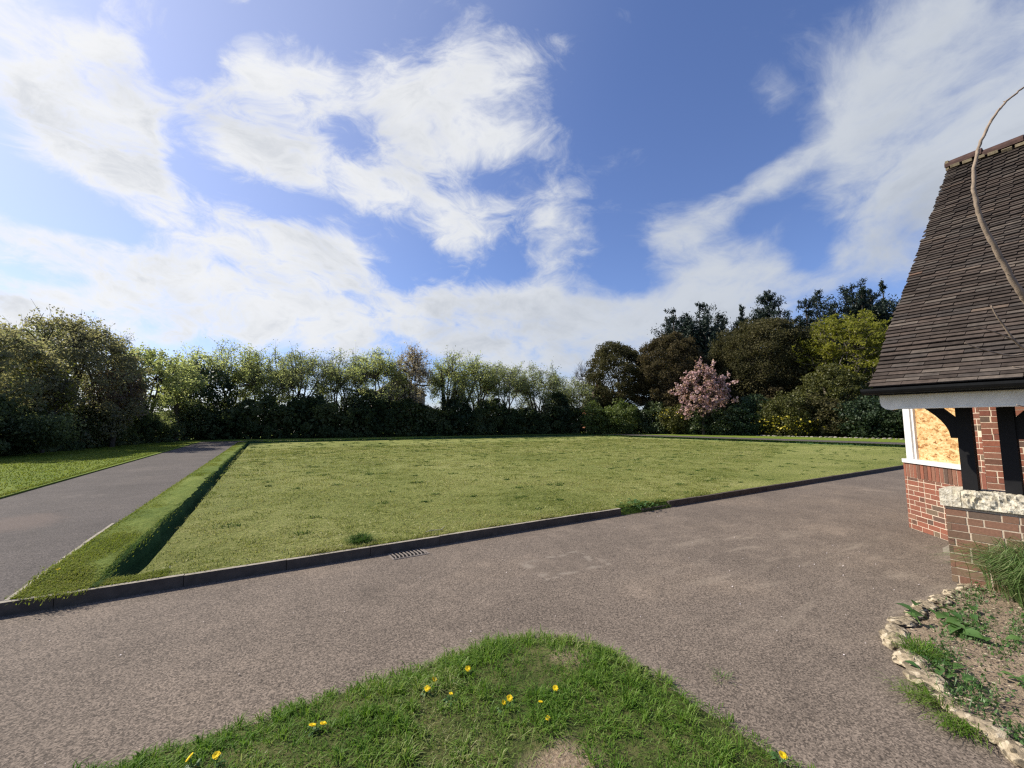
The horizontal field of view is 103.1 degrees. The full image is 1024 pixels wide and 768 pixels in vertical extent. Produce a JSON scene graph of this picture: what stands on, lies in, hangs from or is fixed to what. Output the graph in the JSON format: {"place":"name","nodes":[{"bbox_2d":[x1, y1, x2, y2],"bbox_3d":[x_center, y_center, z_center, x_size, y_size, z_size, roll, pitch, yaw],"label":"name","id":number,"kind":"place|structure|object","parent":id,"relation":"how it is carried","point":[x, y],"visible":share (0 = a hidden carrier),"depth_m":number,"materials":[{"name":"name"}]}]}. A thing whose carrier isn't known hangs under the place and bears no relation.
{"place":"outdoors","nodes":[
{"label":"outdoors","id":0,"kind":"place"},
{"bbox_2d":[172,400,220,438],"bbox_3d":[-27.680,3.163,35.681,3.914,3.569,4.331,3,-6,-31],"label":"flowering shrub","id":1,"kind":"object","parent":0,"point":[206,408],"visible":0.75,"depth_m":35.21,"materials":[{"name":"green plant"}]},
{"bbox_2d":[72,624,815,767],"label":"grass verge","id":2,"kind":"object","parent":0,"point":[567,758],"depth_m":2.12,"materials":[{"name":"plant"}]},
{"bbox_2d":[184,753,201,767],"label":"dandelion","id":3,"kind":"object","parent":2,"relation":"on","point":[197,764],"visible":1,"depth_m":1.91,"materials":[{"name":"yellow plant"}]},
{"bbox_2d":[211,751,225,767],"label":"dandelion","id":4,"kind":"object","parent":2,"relation":"on","point":[216,755],"visible":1,"depth_m":1.92,"materials":[{"name":"yellow plant"}]},
{"bbox_2d":[307,721,325,736],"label":"dandelion","id":5,"kind":"object","parent":2,"relation":"on","point":[314,724],"visible":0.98,"depth_m":2.13,"materials":[{"name":"green plant"}]},
{"bbox_2d":[420,685,431,696],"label":"dandelion","id":6,"kind":"object","parent":2,"relation":"on","point":[426,688],"visible":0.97,"depth_m":2.41,"materials":[{"name":"yellow plant"}]},
{"bbox_2d":[441,692,457,706],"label":"dandelion","id":7,"kind":"object","parent":2,"relation":"on","point":[449,697],"visible":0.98,"depth_m":2.35,"materials":[{"name":"green plant"}]},
{"bbox_2d":[769,750,790,766],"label":"dandelion","id":8,"kind":"object","parent":2,"relation":"on","point":[783,756],"visible":1,"depth_m":1.94,"materials":[{"name":"yellow plant"}]},
{"bbox_2d":[0,434,904,600],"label":"path","id":9,"kind":"structure","parent":0,"point":[45,527],"depth_m":7.53,"materials":[{"name":"asphalt"}]},
{"bbox_2d":[4,523,114,600],"bbox_3d":[-5.179,2.010,4.807,0.039,0.110,2.993,3,-6,-31],"label":"path edging","id":10,"kind":"object","parent":9,"relation":"on","point":[86,541],"visible":0.31,"depth_m":4.87,"materials":[{"name":"concrete"}]},
{"bbox_2d":[579,400,608,433],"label":"shrub","id":11,"kind":"object","parent":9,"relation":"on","point":[599,414],"visible":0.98,"depth_m":56.00,"materials":[{"name":"green plant"}]},
{"bbox_2d":[0,431,904,498],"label":"lawn","id":12,"kind":"structure","parent":0,"point":[897,439],"depth_m":19.09,"materials":[{"name":"plant"}]},
{"bbox_2d":[0,321,75,434],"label":"bronze tree","id":13,"kind":"object","parent":12,"relation":"on","point":[22,350],"visible":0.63,"depth_m":19.12,"materials":[{"name":"green plant"}]},
{"bbox_2d":[0,410,90,453],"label":"pale shrub","id":14,"kind":"object","parent":12,"relation":"on","point":[56,430],"visible":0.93,"depth_m":18.49,"materials":[{"name":"green plant"}]},
{"bbox_2d":[0,321,90,393],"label":"grey tree","id":15,"kind":"object","parent":12,"relation":"on","point":[51,347],"visible":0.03,"depth_m":32.84,"materials":[{"name":"green plant"}]},
{"bbox_2d":[1,357,101,452],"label":"tree","id":16,"kind":"object","parent":12,"relation":"on","point":[55,407],"visible":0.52,"depth_m":20.41,"materials":[{"name":"green plant"}]},
{"bbox_2d":[0,299,132,410],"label":"bronze tree","id":17,"kind":"object","parent":12,"relation":"on","point":[76,324],"visible":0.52,"depth_m":23.38,"materials":[{"name":"green plant"}]},
{"bbox_2d":[0,316,157,447],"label":"bronze tree","id":18,"kind":"object","parent":12,"relation":"on","point":[124,360],"visible":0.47,"depth_m":23.74,"materials":[{"name":"green plant"}]},
{"bbox_2d":[0,393,195,455],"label":"hedge","id":19,"kind":"object","parent":12,"relation":"on","point":[159,426],"visible":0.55,"depth_m":24.44,"materials":[{"name":"green plant"}]},
{"bbox_2d":[81,368,148,446],"bbox_3d":[-24.537,1.560,25.130,3.484,5.291,3.248,-4,-7,38],"label":"tree","id":20,"kind":"object","parent":12,"relation":"on","point":[135,385],"visible":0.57,"depth_m":24.87,"materials":[{"name":"green plant"}]},
{"bbox_2d":[0,441,243,605],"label":"lawn grass","id":21,"kind":"structure","parent":12,"relation":"on","point":[67,583],"depth_m":5.36,"materials":[{"name":"plant"}]},
{"bbox_2d":[89,342,203,440],"bbox_3d":[-27.096,0.704,30.512,6.066,8.024,6.277,0,-6,0],"label":"spring tree","id":22,"kind":"object","parent":12,"relation":"on","point":[164,376],"visible":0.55,"depth_m":30.16,"materials":[{"name":"green plant"}]},
{"bbox_2d":[147,353,208,440],"bbox_3d":[-27.900,1.145,33.929,4.239,7.791,4.760,3,-6,-31],"label":"spring tree","id":23,"kind":"object","parent":12,"relation":"on","point":[178,404],"visible":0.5,"depth_m":33.89,"materials":[{"name":"green plant"}]},
{"bbox_2d":[154,362,240,438],"bbox_3d":[-28.614,1.641,37.365,5.929,7.477,7.083,-2,-6,16],"label":"tree","id":24,"kind":"object","parent":12,"relation":"on","point":[218,379],"visible":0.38,"depth_m":37.29,"materials":[{"name":"green plant"}]},
{"bbox_2d":[176,335,274,409],"bbox_3d":[-29.277,0.433,41.611,8.917,10.693,9.311,3,-6,-31],"label":"spring tree","id":25,"kind":"object","parent":12,"relation":"on","point":[221,365],"visible":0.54,"depth_m":39.86,"materials":[{"name":"green plant"}]},
{"bbox_2d":[206,339,313,420],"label":"spring tree","id":26,"kind":"object","parent":12,"relation":"on","point":[256,380],"visible":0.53,"depth_m":40.39,"materials":[{"name":"green plant"}]},
{"bbox_2d":[248,341,339,404],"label":"spring tree","id":27,"kind":"object","parent":12,"relation":"on","point":[308,365],"visible":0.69,"depth_m":42.00,"materials":[{"name":"green plant"}]},
{"bbox_2d":[293,391,330,427],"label":"evergreen bush","id":28,"kind":"object","parent":12,"relation":"on","point":[319,397],"visible":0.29,"depth_m":40.71,"materials":[{"name":"green plant"}]},
{"bbox_2d":[307,351,332,401],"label":"bare tree","id":29,"kind":"object","parent":12,"relation":"on","point":[321,372],"visible":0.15,"depth_m":47.36,"materials":[{"name":"grey plant"}]},
{"bbox_2d":[309,347,377,411],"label":"spring tree","id":30,"kind":"object","parent":12,"relation":"on","point":[339,382],"visible":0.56,"depth_m":44.80,"materials":[{"name":"green plant"}]},
{"bbox_2d":[339,387,390,428],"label":"evergreen bush","id":31,"kind":"object","parent":12,"relation":"on","point":[365,397],"visible":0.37,"depth_m":43.31,"materials":[{"name":"green plant"}]},
{"bbox_2d":[331,345,414,410],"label":"spring tree","id":32,"kind":"object","parent":12,"relation":"on","point":[379,365],"visible":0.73,"depth_m":44.70,"materials":[{"name":"green plant"}]},
{"bbox_2d":[172,395,586,439],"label":"hedge","id":33,"kind":"object","parent":12,"relation":"on","point":[278,422],"visible":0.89,"depth_m":42.87,"materials":[{"name":"green plant"}]},
{"bbox_2d":[388,342,438,415],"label":"cherry tree","id":34,"kind":"object","parent":12,"relation":"on","point":[416,369],"visible":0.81,"depth_m":46.59,"materials":[{"name":"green plant"}]},
{"bbox_2d":[439,370,446,435],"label":"ivy trunk","id":35,"kind":"object","parent":12,"relation":"on","point":[442,402],"visible":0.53,"depth_m":48.16,"materials":[{"name":"green plant"}]},
{"bbox_2d":[426,345,475,411],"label":"spring tree","id":36,"kind":"object","parent":12,"relation":"on","point":[449,371],"visible":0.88,"depth_m":48.17,"materials":[{"name":"green plant"}]},
{"bbox_2d":[445,395,472,435],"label":"evergreen bush","id":37,"kind":"object","parent":12,"relation":"on","point":[452,403],"visible":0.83,"depth_m":47.78,"materials":[{"name":"green plant"}]},
{"bbox_2d":[449,350,502,431],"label":"spring tree","id":38,"kind":"object","parent":12,"relation":"on","point":[474,368],"visible":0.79,"depth_m":50.27,"materials":[{"name":"green plant"}]},
{"bbox_2d":[474,358,540,423],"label":"spring tree","id":39,"kind":"object","parent":12,"relation":"on","point":[508,382],"visible":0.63,"depth_m":52.03,"materials":[{"name":"green plant"}]},
{"bbox_2d":[510,356,572,417],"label":"spring tree","id":40,"kind":"object","parent":12,"relation":"on","point":[553,381],"visible":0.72,"depth_m":55.06,"materials":[{"name":"green plant"}]},
{"bbox_2d":[542,389,570,433],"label":"evergreen bush","id":41,"kind":"object","parent":12,"relation":"on","point":[563,400],"visible":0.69,"depth_m":55.72,"materials":[{"name":"green plant"}]},
{"bbox_2d":[555,375,599,419],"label":"spring tree","id":42,"kind":"object","parent":12,"relation":"on","point":[581,394],"visible":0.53,"depth_m":59.99,"materials":[{"name":"green plant"}]},
{"bbox_2d":[573,359,588,430],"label":"bare tree","id":43,"kind":"object","parent":12,"relation":"on","point":[581,374],"visible":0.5,"depth_m":66.77,"materials":[{"name":"grey plant"}]},
{"bbox_2d":[584,341,655,432],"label":"holm oak","id":44,"kind":"object","parent":12,"relation":"on","point":[605,356],"visible":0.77,"depth_m":60.21,"materials":[{"name":"green plant"}]},
{"bbox_2d":[600,397,640,433],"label":"shrub","id":45,"kind":"object","parent":12,"relation":"on","point":[621,411],"visible":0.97,"depth_m":55.31,"materials":[{"name":"green plant"}]},
{"bbox_2d":[637,400,676,433],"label":"shrub","id":46,"kind":"object","parent":12,"relation":"on","point":[646,417],"visible":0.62,"depth_m":55.77,"materials":[{"name":"green plant"}]},
{"bbox_2d":[633,331,709,409],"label":"holm oak","id":47,"kind":"object","parent":12,"relation":"on","point":[676,347],"visible":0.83,"depth_m":56.97,"materials":[{"name":"green plant"}]},
{"bbox_2d":[655,404,691,433],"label":"shrub","id":48,"kind":"object","parent":12,"relation":"on","point":[673,428],"visible":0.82,"depth_m":52.93,"materials":[{"name":"green plant"}]},
{"bbox_2d":[646,301,749,403],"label":"conifer","id":49,"kind":"object","parent":12,"relation":"on","point":[704,334],"visible":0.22,"depth_m":67.16,"materials":[{"name":"green plant"}]},
{"bbox_2d":[676,403,721,434],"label":"shrub","id":50,"kind":"object","parent":12,"relation":"on","point":[694,427],"visible":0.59,"depth_m":51.33,"materials":[{"name":"green plant"}]},
{"bbox_2d":[668,356,738,434],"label":"cherry tree","id":51,"kind":"object","parent":12,"relation":"on","point":[707,403],"visible":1,"depth_m":50.10,"materials":[{"name":"pink plant"}]},
{"bbox_2d":[705,406,754,434],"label":"shrub","id":52,"kind":"object","parent":12,"relation":"on","point":[722,423],"visible":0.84,"depth_m":49.94,"materials":[{"name":"green plant"}]},
{"bbox_2d":[586,391,894,436],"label":"thicket","id":53,"kind":"object","parent":12,"relation":"on","point":[726,405],"visible":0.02,"depth_m":60.40,"materials":[{"name":"green plant"}]},
{"bbox_2d":[729,304,764,421],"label":"conifer","id":54,"kind":"object","parent":12,"relation":"on","point":[740,317],"visible":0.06,"depth_m":71.84,"materials":[{"name":"green plant"}]},
{"bbox_2d":[729,394,781,434],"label":"shrub","id":55,"kind":"object","parent":12,"relation":"on","point":[748,401],"visible":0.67,"depth_m":48.95,"materials":[{"name":"green plant"}]},
{"bbox_2d":[705,317,821,408],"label":"holm oak","id":56,"kind":"object","parent":12,"relation":"on","point":[743,339],"visible":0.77,"depth_m":53.01,"materials":[{"name":"green plant"}]},
{"bbox_2d":[749,289,786,346],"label":"conifer","id":57,"kind":"object","parent":12,"relation":"on","point":[765,299],"visible":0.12,"depth_m":71.18,"materials":[{"name":"green plant"}]},
{"bbox_2d":[752,384,791,434],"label":"shrub","id":58,"kind":"object","parent":12,"relation":"on","point":[770,389],"visible":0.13,"depth_m":51.06,"materials":[{"name":"green plant"}]},
{"bbox_2d":[757,313,805,391],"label":"conifer","id":59,"kind":"object","parent":12,"relation":"on","point":[799,317],"depth_m":66.35,"materials":[{"name":"green plant"}]},
{"bbox_2d":[750,390,832,436],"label":"shrub","id":60,"kind":"object","parent":12,"relation":"on","point":[786,426],"visible":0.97,"depth_m":45.42,"materials":[{"name":"green plant"}]},
{"bbox_2d":[771,288,873,397],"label":"conifer","id":61,"kind":"object","parent":12,"relation":"on","point":[815,298],"visible":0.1,"depth_m":64.05,"materials":[{"name":"green plant"}]},
{"bbox_2d":[799,392,861,436],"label":"shrub","id":62,"kind":"object","parent":12,"relation":"on","point":[828,404],"visible":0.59,"depth_m":43.67,"materials":[{"name":"green plant"}]},
{"bbox_2d":[790,362,873,436],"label":"olive shrub","id":63,"kind":"object","parent":12,"relation":"on","point":[814,384],"visible":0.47,"depth_m":45.12,"materials":[{"name":"green plant"}]},
{"bbox_2d":[788,308,892,401],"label":"yellow tree","id":64,"kind":"object","parent":12,"relation":"on","point":[868,337],"visible":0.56,"depth_m":48.02,"materials":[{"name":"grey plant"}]},
{"bbox_2d":[819,278,896,397],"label":"conifer","id":65,"kind":"object","parent":12,"relation":"on","point":[865,295],"visible":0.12,"depth_m":61.50,"materials":[{"name":"green plant"}]},
{"bbox_2d":[831,395,904,437],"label":"shrub","id":66,"kind":"object","parent":12,"relation":"on","point":[876,409],"visible":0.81,"depth_m":40.70,"materials":[{"name":"green plant"}]},
{"bbox_2d":[851,278,901,326],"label":"conifer","id":67,"kind":"object","parent":12,"relation":"on","point":[881,285],"visible":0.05,"depth_m":63.11,"materials":[{"name":"green plant"}]},
{"bbox_2d":[875,409,904,437],"bbox_3d":[39.670,2.906,38.888,7.190,4.806,7.139,0,-6,-2],"label":"shrub","id":68,"kind":"object","parent":12,"relation":"on","point":[899,427],"visible":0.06,"depth_m":39.28,"materials":[{"name":"green plant"}]},
{"bbox_2d":[16,434,905,598],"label":"grass bank","id":69,"kind":"structure","parent":0,"point":[138,559],"depth_m":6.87,"materials":[{"name":"plant"}]},
{"bbox_2d":[38,430,892,595],"bbox_3d":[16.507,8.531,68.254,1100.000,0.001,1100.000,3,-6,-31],"label":"ground","id":70,"kind":"structure","parent":0,"point":[392,542],"depth_m":6.67,"materials":[{"name":"green plant"}]},
{"bbox_2d":[371,381,426,429],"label":"house","id":71,"kind":"structure","parent":70,"relation":"on","point":[422,396],"depth_m":77.55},
{"bbox_2d":[0,468,1018,767],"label":"pavement","id":72,"kind":"structure","parent":0,"point":[826,578],"depth_m":3.31,"materials":[{"name":"asphalt"}]},
{"bbox_2d":[388,548,429,559],"bbox_3d":[-1.309,2.157,5.149,0.460,0.033,0.261,3,-6,-31],"label":"drain grate","id":73,"kind":"object","parent":72,"relation":"on","point":[407,554],"visible":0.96,"depth_m":5.13,"materials":[{"name":"metal"}]},
{"bbox_2d":[0,465,903,616],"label":"kerb","id":74,"kind":"structure","parent":72,"relation":"on","point":[10,607],"depth_m":4.77,"materials":[{"name":"concrete"}]},
{"bbox_2d":[618,500,669,514],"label":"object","id":75,"kind":"structure","parent":72,"relation":"on","point":[633,508],"depth_m":7.59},
{"bbox_2d":[713,668,735,685],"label":"grass tuft","id":76,"kind":"object","parent":72,"relation":"on","point":[722,675],"visible":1,"depth_m":2.63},
{"bbox_2d":[878,629,916,651],"bbox_3d":[2.856,1.915,3.027,0.209,0.116,0.242,3,-6,-31],"label":"border rock","id":77,"kind":"object","parent":72,"relation":"on","point":[884,633],"visible":0.61,"depth_m":3.00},
{"bbox_2d":[885,623,909,637],"bbox_3d":[3.020,1.945,3.191,0.144,0.065,0.279,-5,-7,41],"label":"border rock","id":78,"kind":"object","parent":72,"relation":"on","point":[892,627],"visible":0.57,"depth_m":3.19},
{"bbox_2d":[904,607,927,619],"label":"border rock","id":79,"kind":"object","parent":72,"relation":"on","point":[924,613],"visible":0.55,"depth_m":3.45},
{"bbox_2d":[871,668,973,719],"bbox_3d":[2.438,1.828,2.402,0.462,0.091,0.390,-2,-6,22],"label":"grass tuft","id":80,"kind":"object","parent":72,"relation":"on","point":[920,696],"visible":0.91,"depth_m":2.40,"materials":[{"name":"plant"}]},
{"bbox_2d":[911,599,939,611],"bbox_3d":[3.688,1.987,3.620,0.298,0.080,0.174,3,-6,-31],"label":"border rock","id":81,"kind":"object","parent":72,"relation":"on","point":[925,606],"visible":0.66,"depth_m":3.58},
{"bbox_2d":[860,134,1023,593],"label":"pavilion","id":82,"kind":"structure","parent":72,"relation":"on","point":[946,389],"depth_m":4.64,"materials":[{"name":"red brick"}]},
{"bbox_2d":[902,408,960,469],"bbox_3d":[6.244,0.457,6.033,0.200,1.493,1.173,-1,-6,13],"label":"window","id":83,"kind":"structure","parent":82,"relation":"in","point":[928,441],"depth_m":6.13,"materials":[{"name":"white paint"}]},
{"bbox_2d":[904,583,1023,746],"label":"flower bed","id":84,"kind":"object","parent":72,"relation":"on","point":[993,676],"visible":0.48,"depth_m":2.85,"materials":[{"name":"soil"}]},
{"bbox_2d":[887,616,918,626],"bbox_3d":[3.222,1.956,3.343,0.323,0.080,0.178,3,-6,-31],"label":"border rock","id":85,"kind":"object","parent":84,"relation":"on","point":[902,621],"visible":0.87,"depth_m":3.30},
{"bbox_2d":[891,647,934,672],"bbox_3d":[2.738,1.894,2.777,0.263,0.098,0.249,3,-6,-31],"label":"border rock","id":86,"kind":"object","parent":84,"relation":"on","point":[899,656],"visible":0.67,"depth_m":2.77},
{"bbox_2d":[882,632,970,663],"bbox_3d":[2.864,1.846,2.844,0.382,0.070,0.426,-1,-6,7],"label":"grass tuft","id":87,"kind":"object","parent":84,"relation":"on","point":[911,645],"visible":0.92,"depth_m":2.86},
{"bbox_2d":[902,664,955,696],"bbox_3d":[2.605,1.882,2.543,0.226,0.100,0.289,-4,-7,34],"label":"border rock","id":88,"kind":"object","parent":84,"relation":"on","point":[909,672],"visible":0.67,"depth_m":2.55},
{"bbox_2d":[927,594,952,605],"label":"border rock","id":89,"kind":"object","parent":84,"relation":"on","point":[933,598],"visible":0.86,"depth_m":3.70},
{"bbox_2d":[905,655,977,684],"bbox_3d":[2.768,1.844,2.637,0.246,0.057,0.336,7,-9,-53],"label":"dock plant","id":90,"kind":"object","parent":84,"relation":"on","point":[941,671],"visible":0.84,"depth_m":2.60,"materials":[{"name":"green plant"}]},
{"bbox_2d":[929,691,976,714],"bbox_3d":[2.554,1.865,2.352,0.150,0.074,0.268,0,-6,0],"label":"border rock","id":91,"kind":"object","parent":84,"relation":"on","point":[957,706],"visible":0.48,"depth_m":2.35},
{"bbox_2d":[941,589,965,599],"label":"border rock","id":92,"kind":"object","parent":84,"relation":"on","point":[948,593],"visible":0.77,"depth_m":3.84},
{"bbox_2d":[916,700,1001,750],"bbox_3d":[2.390,1.815,2.177,0.353,0.074,0.360,-4,-7,35],"label":"grass tuft","id":93,"kind":"object","parent":84,"relation":"on","point":[948,723],"visible":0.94,"depth_m":2.17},
{"bbox_2d":[896,599,1023,641],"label":"dock plant","id":94,"kind":"object","parent":84,"relation":"on","point":[943,616],"visible":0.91,"depth_m":3.24,"materials":[{"name":"green plant"}]},
{"bbox_2d":[899,584,1023,745],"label":"pebbles","id":95,"kind":"object","parent":84,"relation":"in","point":[1019,743],"visible":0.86,"depth_m":2.80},
{"bbox_2d":[903,581,1023,747],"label":"weeds","id":96,"kind":"object","parent":84,"relation":"on","point":[985,700],"visible":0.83,"depth_m":2.79,"materials":[{"name":"green plant"}]},
{"bbox_2d":[955,583,982,594],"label":"border rock","id":97,"kind":"object","parent":84,"relation":"on","point":[960,587],"visible":0.61,"depth_m":3.97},
{"bbox_2d":[927,531,1023,607],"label":"grass clump","id":98,"kind":"object","parent":84,"relation":"on","point":[1011,570],"visible":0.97,"depth_m":3.73,"materials":[{"name":"plant"}]},
{"bbox_2d":[948,707,1016,744],"bbox_3d":[2.516,1.845,2.184,0.168,0.104,0.280,3,-6,-31],"label":"border rock","id":99,"kind":"object","parent":84,"relation":"on","point":[990,733],"visible":0.7,"depth_m":2.14,"materials":[{"name":"stone"}]},
{"bbox_2d":[965,87,1023,406],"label":"sapling","id":100,"kind":"object","parent":84,"relation":"on","point":[1011,278],"visible":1,"depth_m":2.59,"materials":[{"name":"brown plant"}]},
{"bbox_2d":[994,737,1023,767],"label":"border rock","id":101,"kind":"object","parent":84,"relation":"on","point":[1012,751],"visible":1,"depth_m":1.99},
{"bbox_2d":[997,671,1023,688],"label":"dock plant","id":102,"kind":"object","parent":84,"relation":"on","point":[1014,677],"visible":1,"depth_m":2.52,"materials":[{"name":"green plant"}]},
{"bbox_2d":[0,0,1023,412],"label":"sky","id":103,"kind":"structure","parent":0,"point":[514,181],"materials":[{"name":"blue"}]},
{"bbox_2d":[138,436,906,580],"bbox_3d":[3.168,4.324,28.499,37.520,0.080,34.830,3,-6,-31],"label":"bowling green","id":104,"kind":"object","parent":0,"point":[765,470],"visible":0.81,"depth_m":10.48,"materials":[{"name":"plant"}]},
{"bbox_2d":[343,531,376,544],"bbox_3d":[-1.980,2.031,5.369,0.507,0.126,0.598,0,-6,1],"label":"grass tuft","id":105,"kind":"object","parent":104,"relation":"on","point":[360,537],"visible":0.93,"depth_m":5.30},
{"bbox_2d":[141,438,789,578],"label":"mown grass","id":106,"kind":"structure","parent":104,"relation":"on","point":[424,533],"depth_m":11.28,"materials":[{"name":"plant"}]},
{"bbox_2d":[153,438,780,571],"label":"grass clippings","id":107,"kind":"object","parent":104,"relation":"on","point":[471,479],"depth_m":14.28,"materials":[{"name":"plant"}]},
{"bbox_2d":[617,498,657,508],"bbox_3d":[2.403,2.295,7.782,0.688,0.087,0.748,-1,-6,6],"label":"dock plant","id":108,"kind":"object","parent":104,"relation":"on","point":[634,501],"visible":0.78,"depth_m":7.79,"materials":[{"name":"green plant"}]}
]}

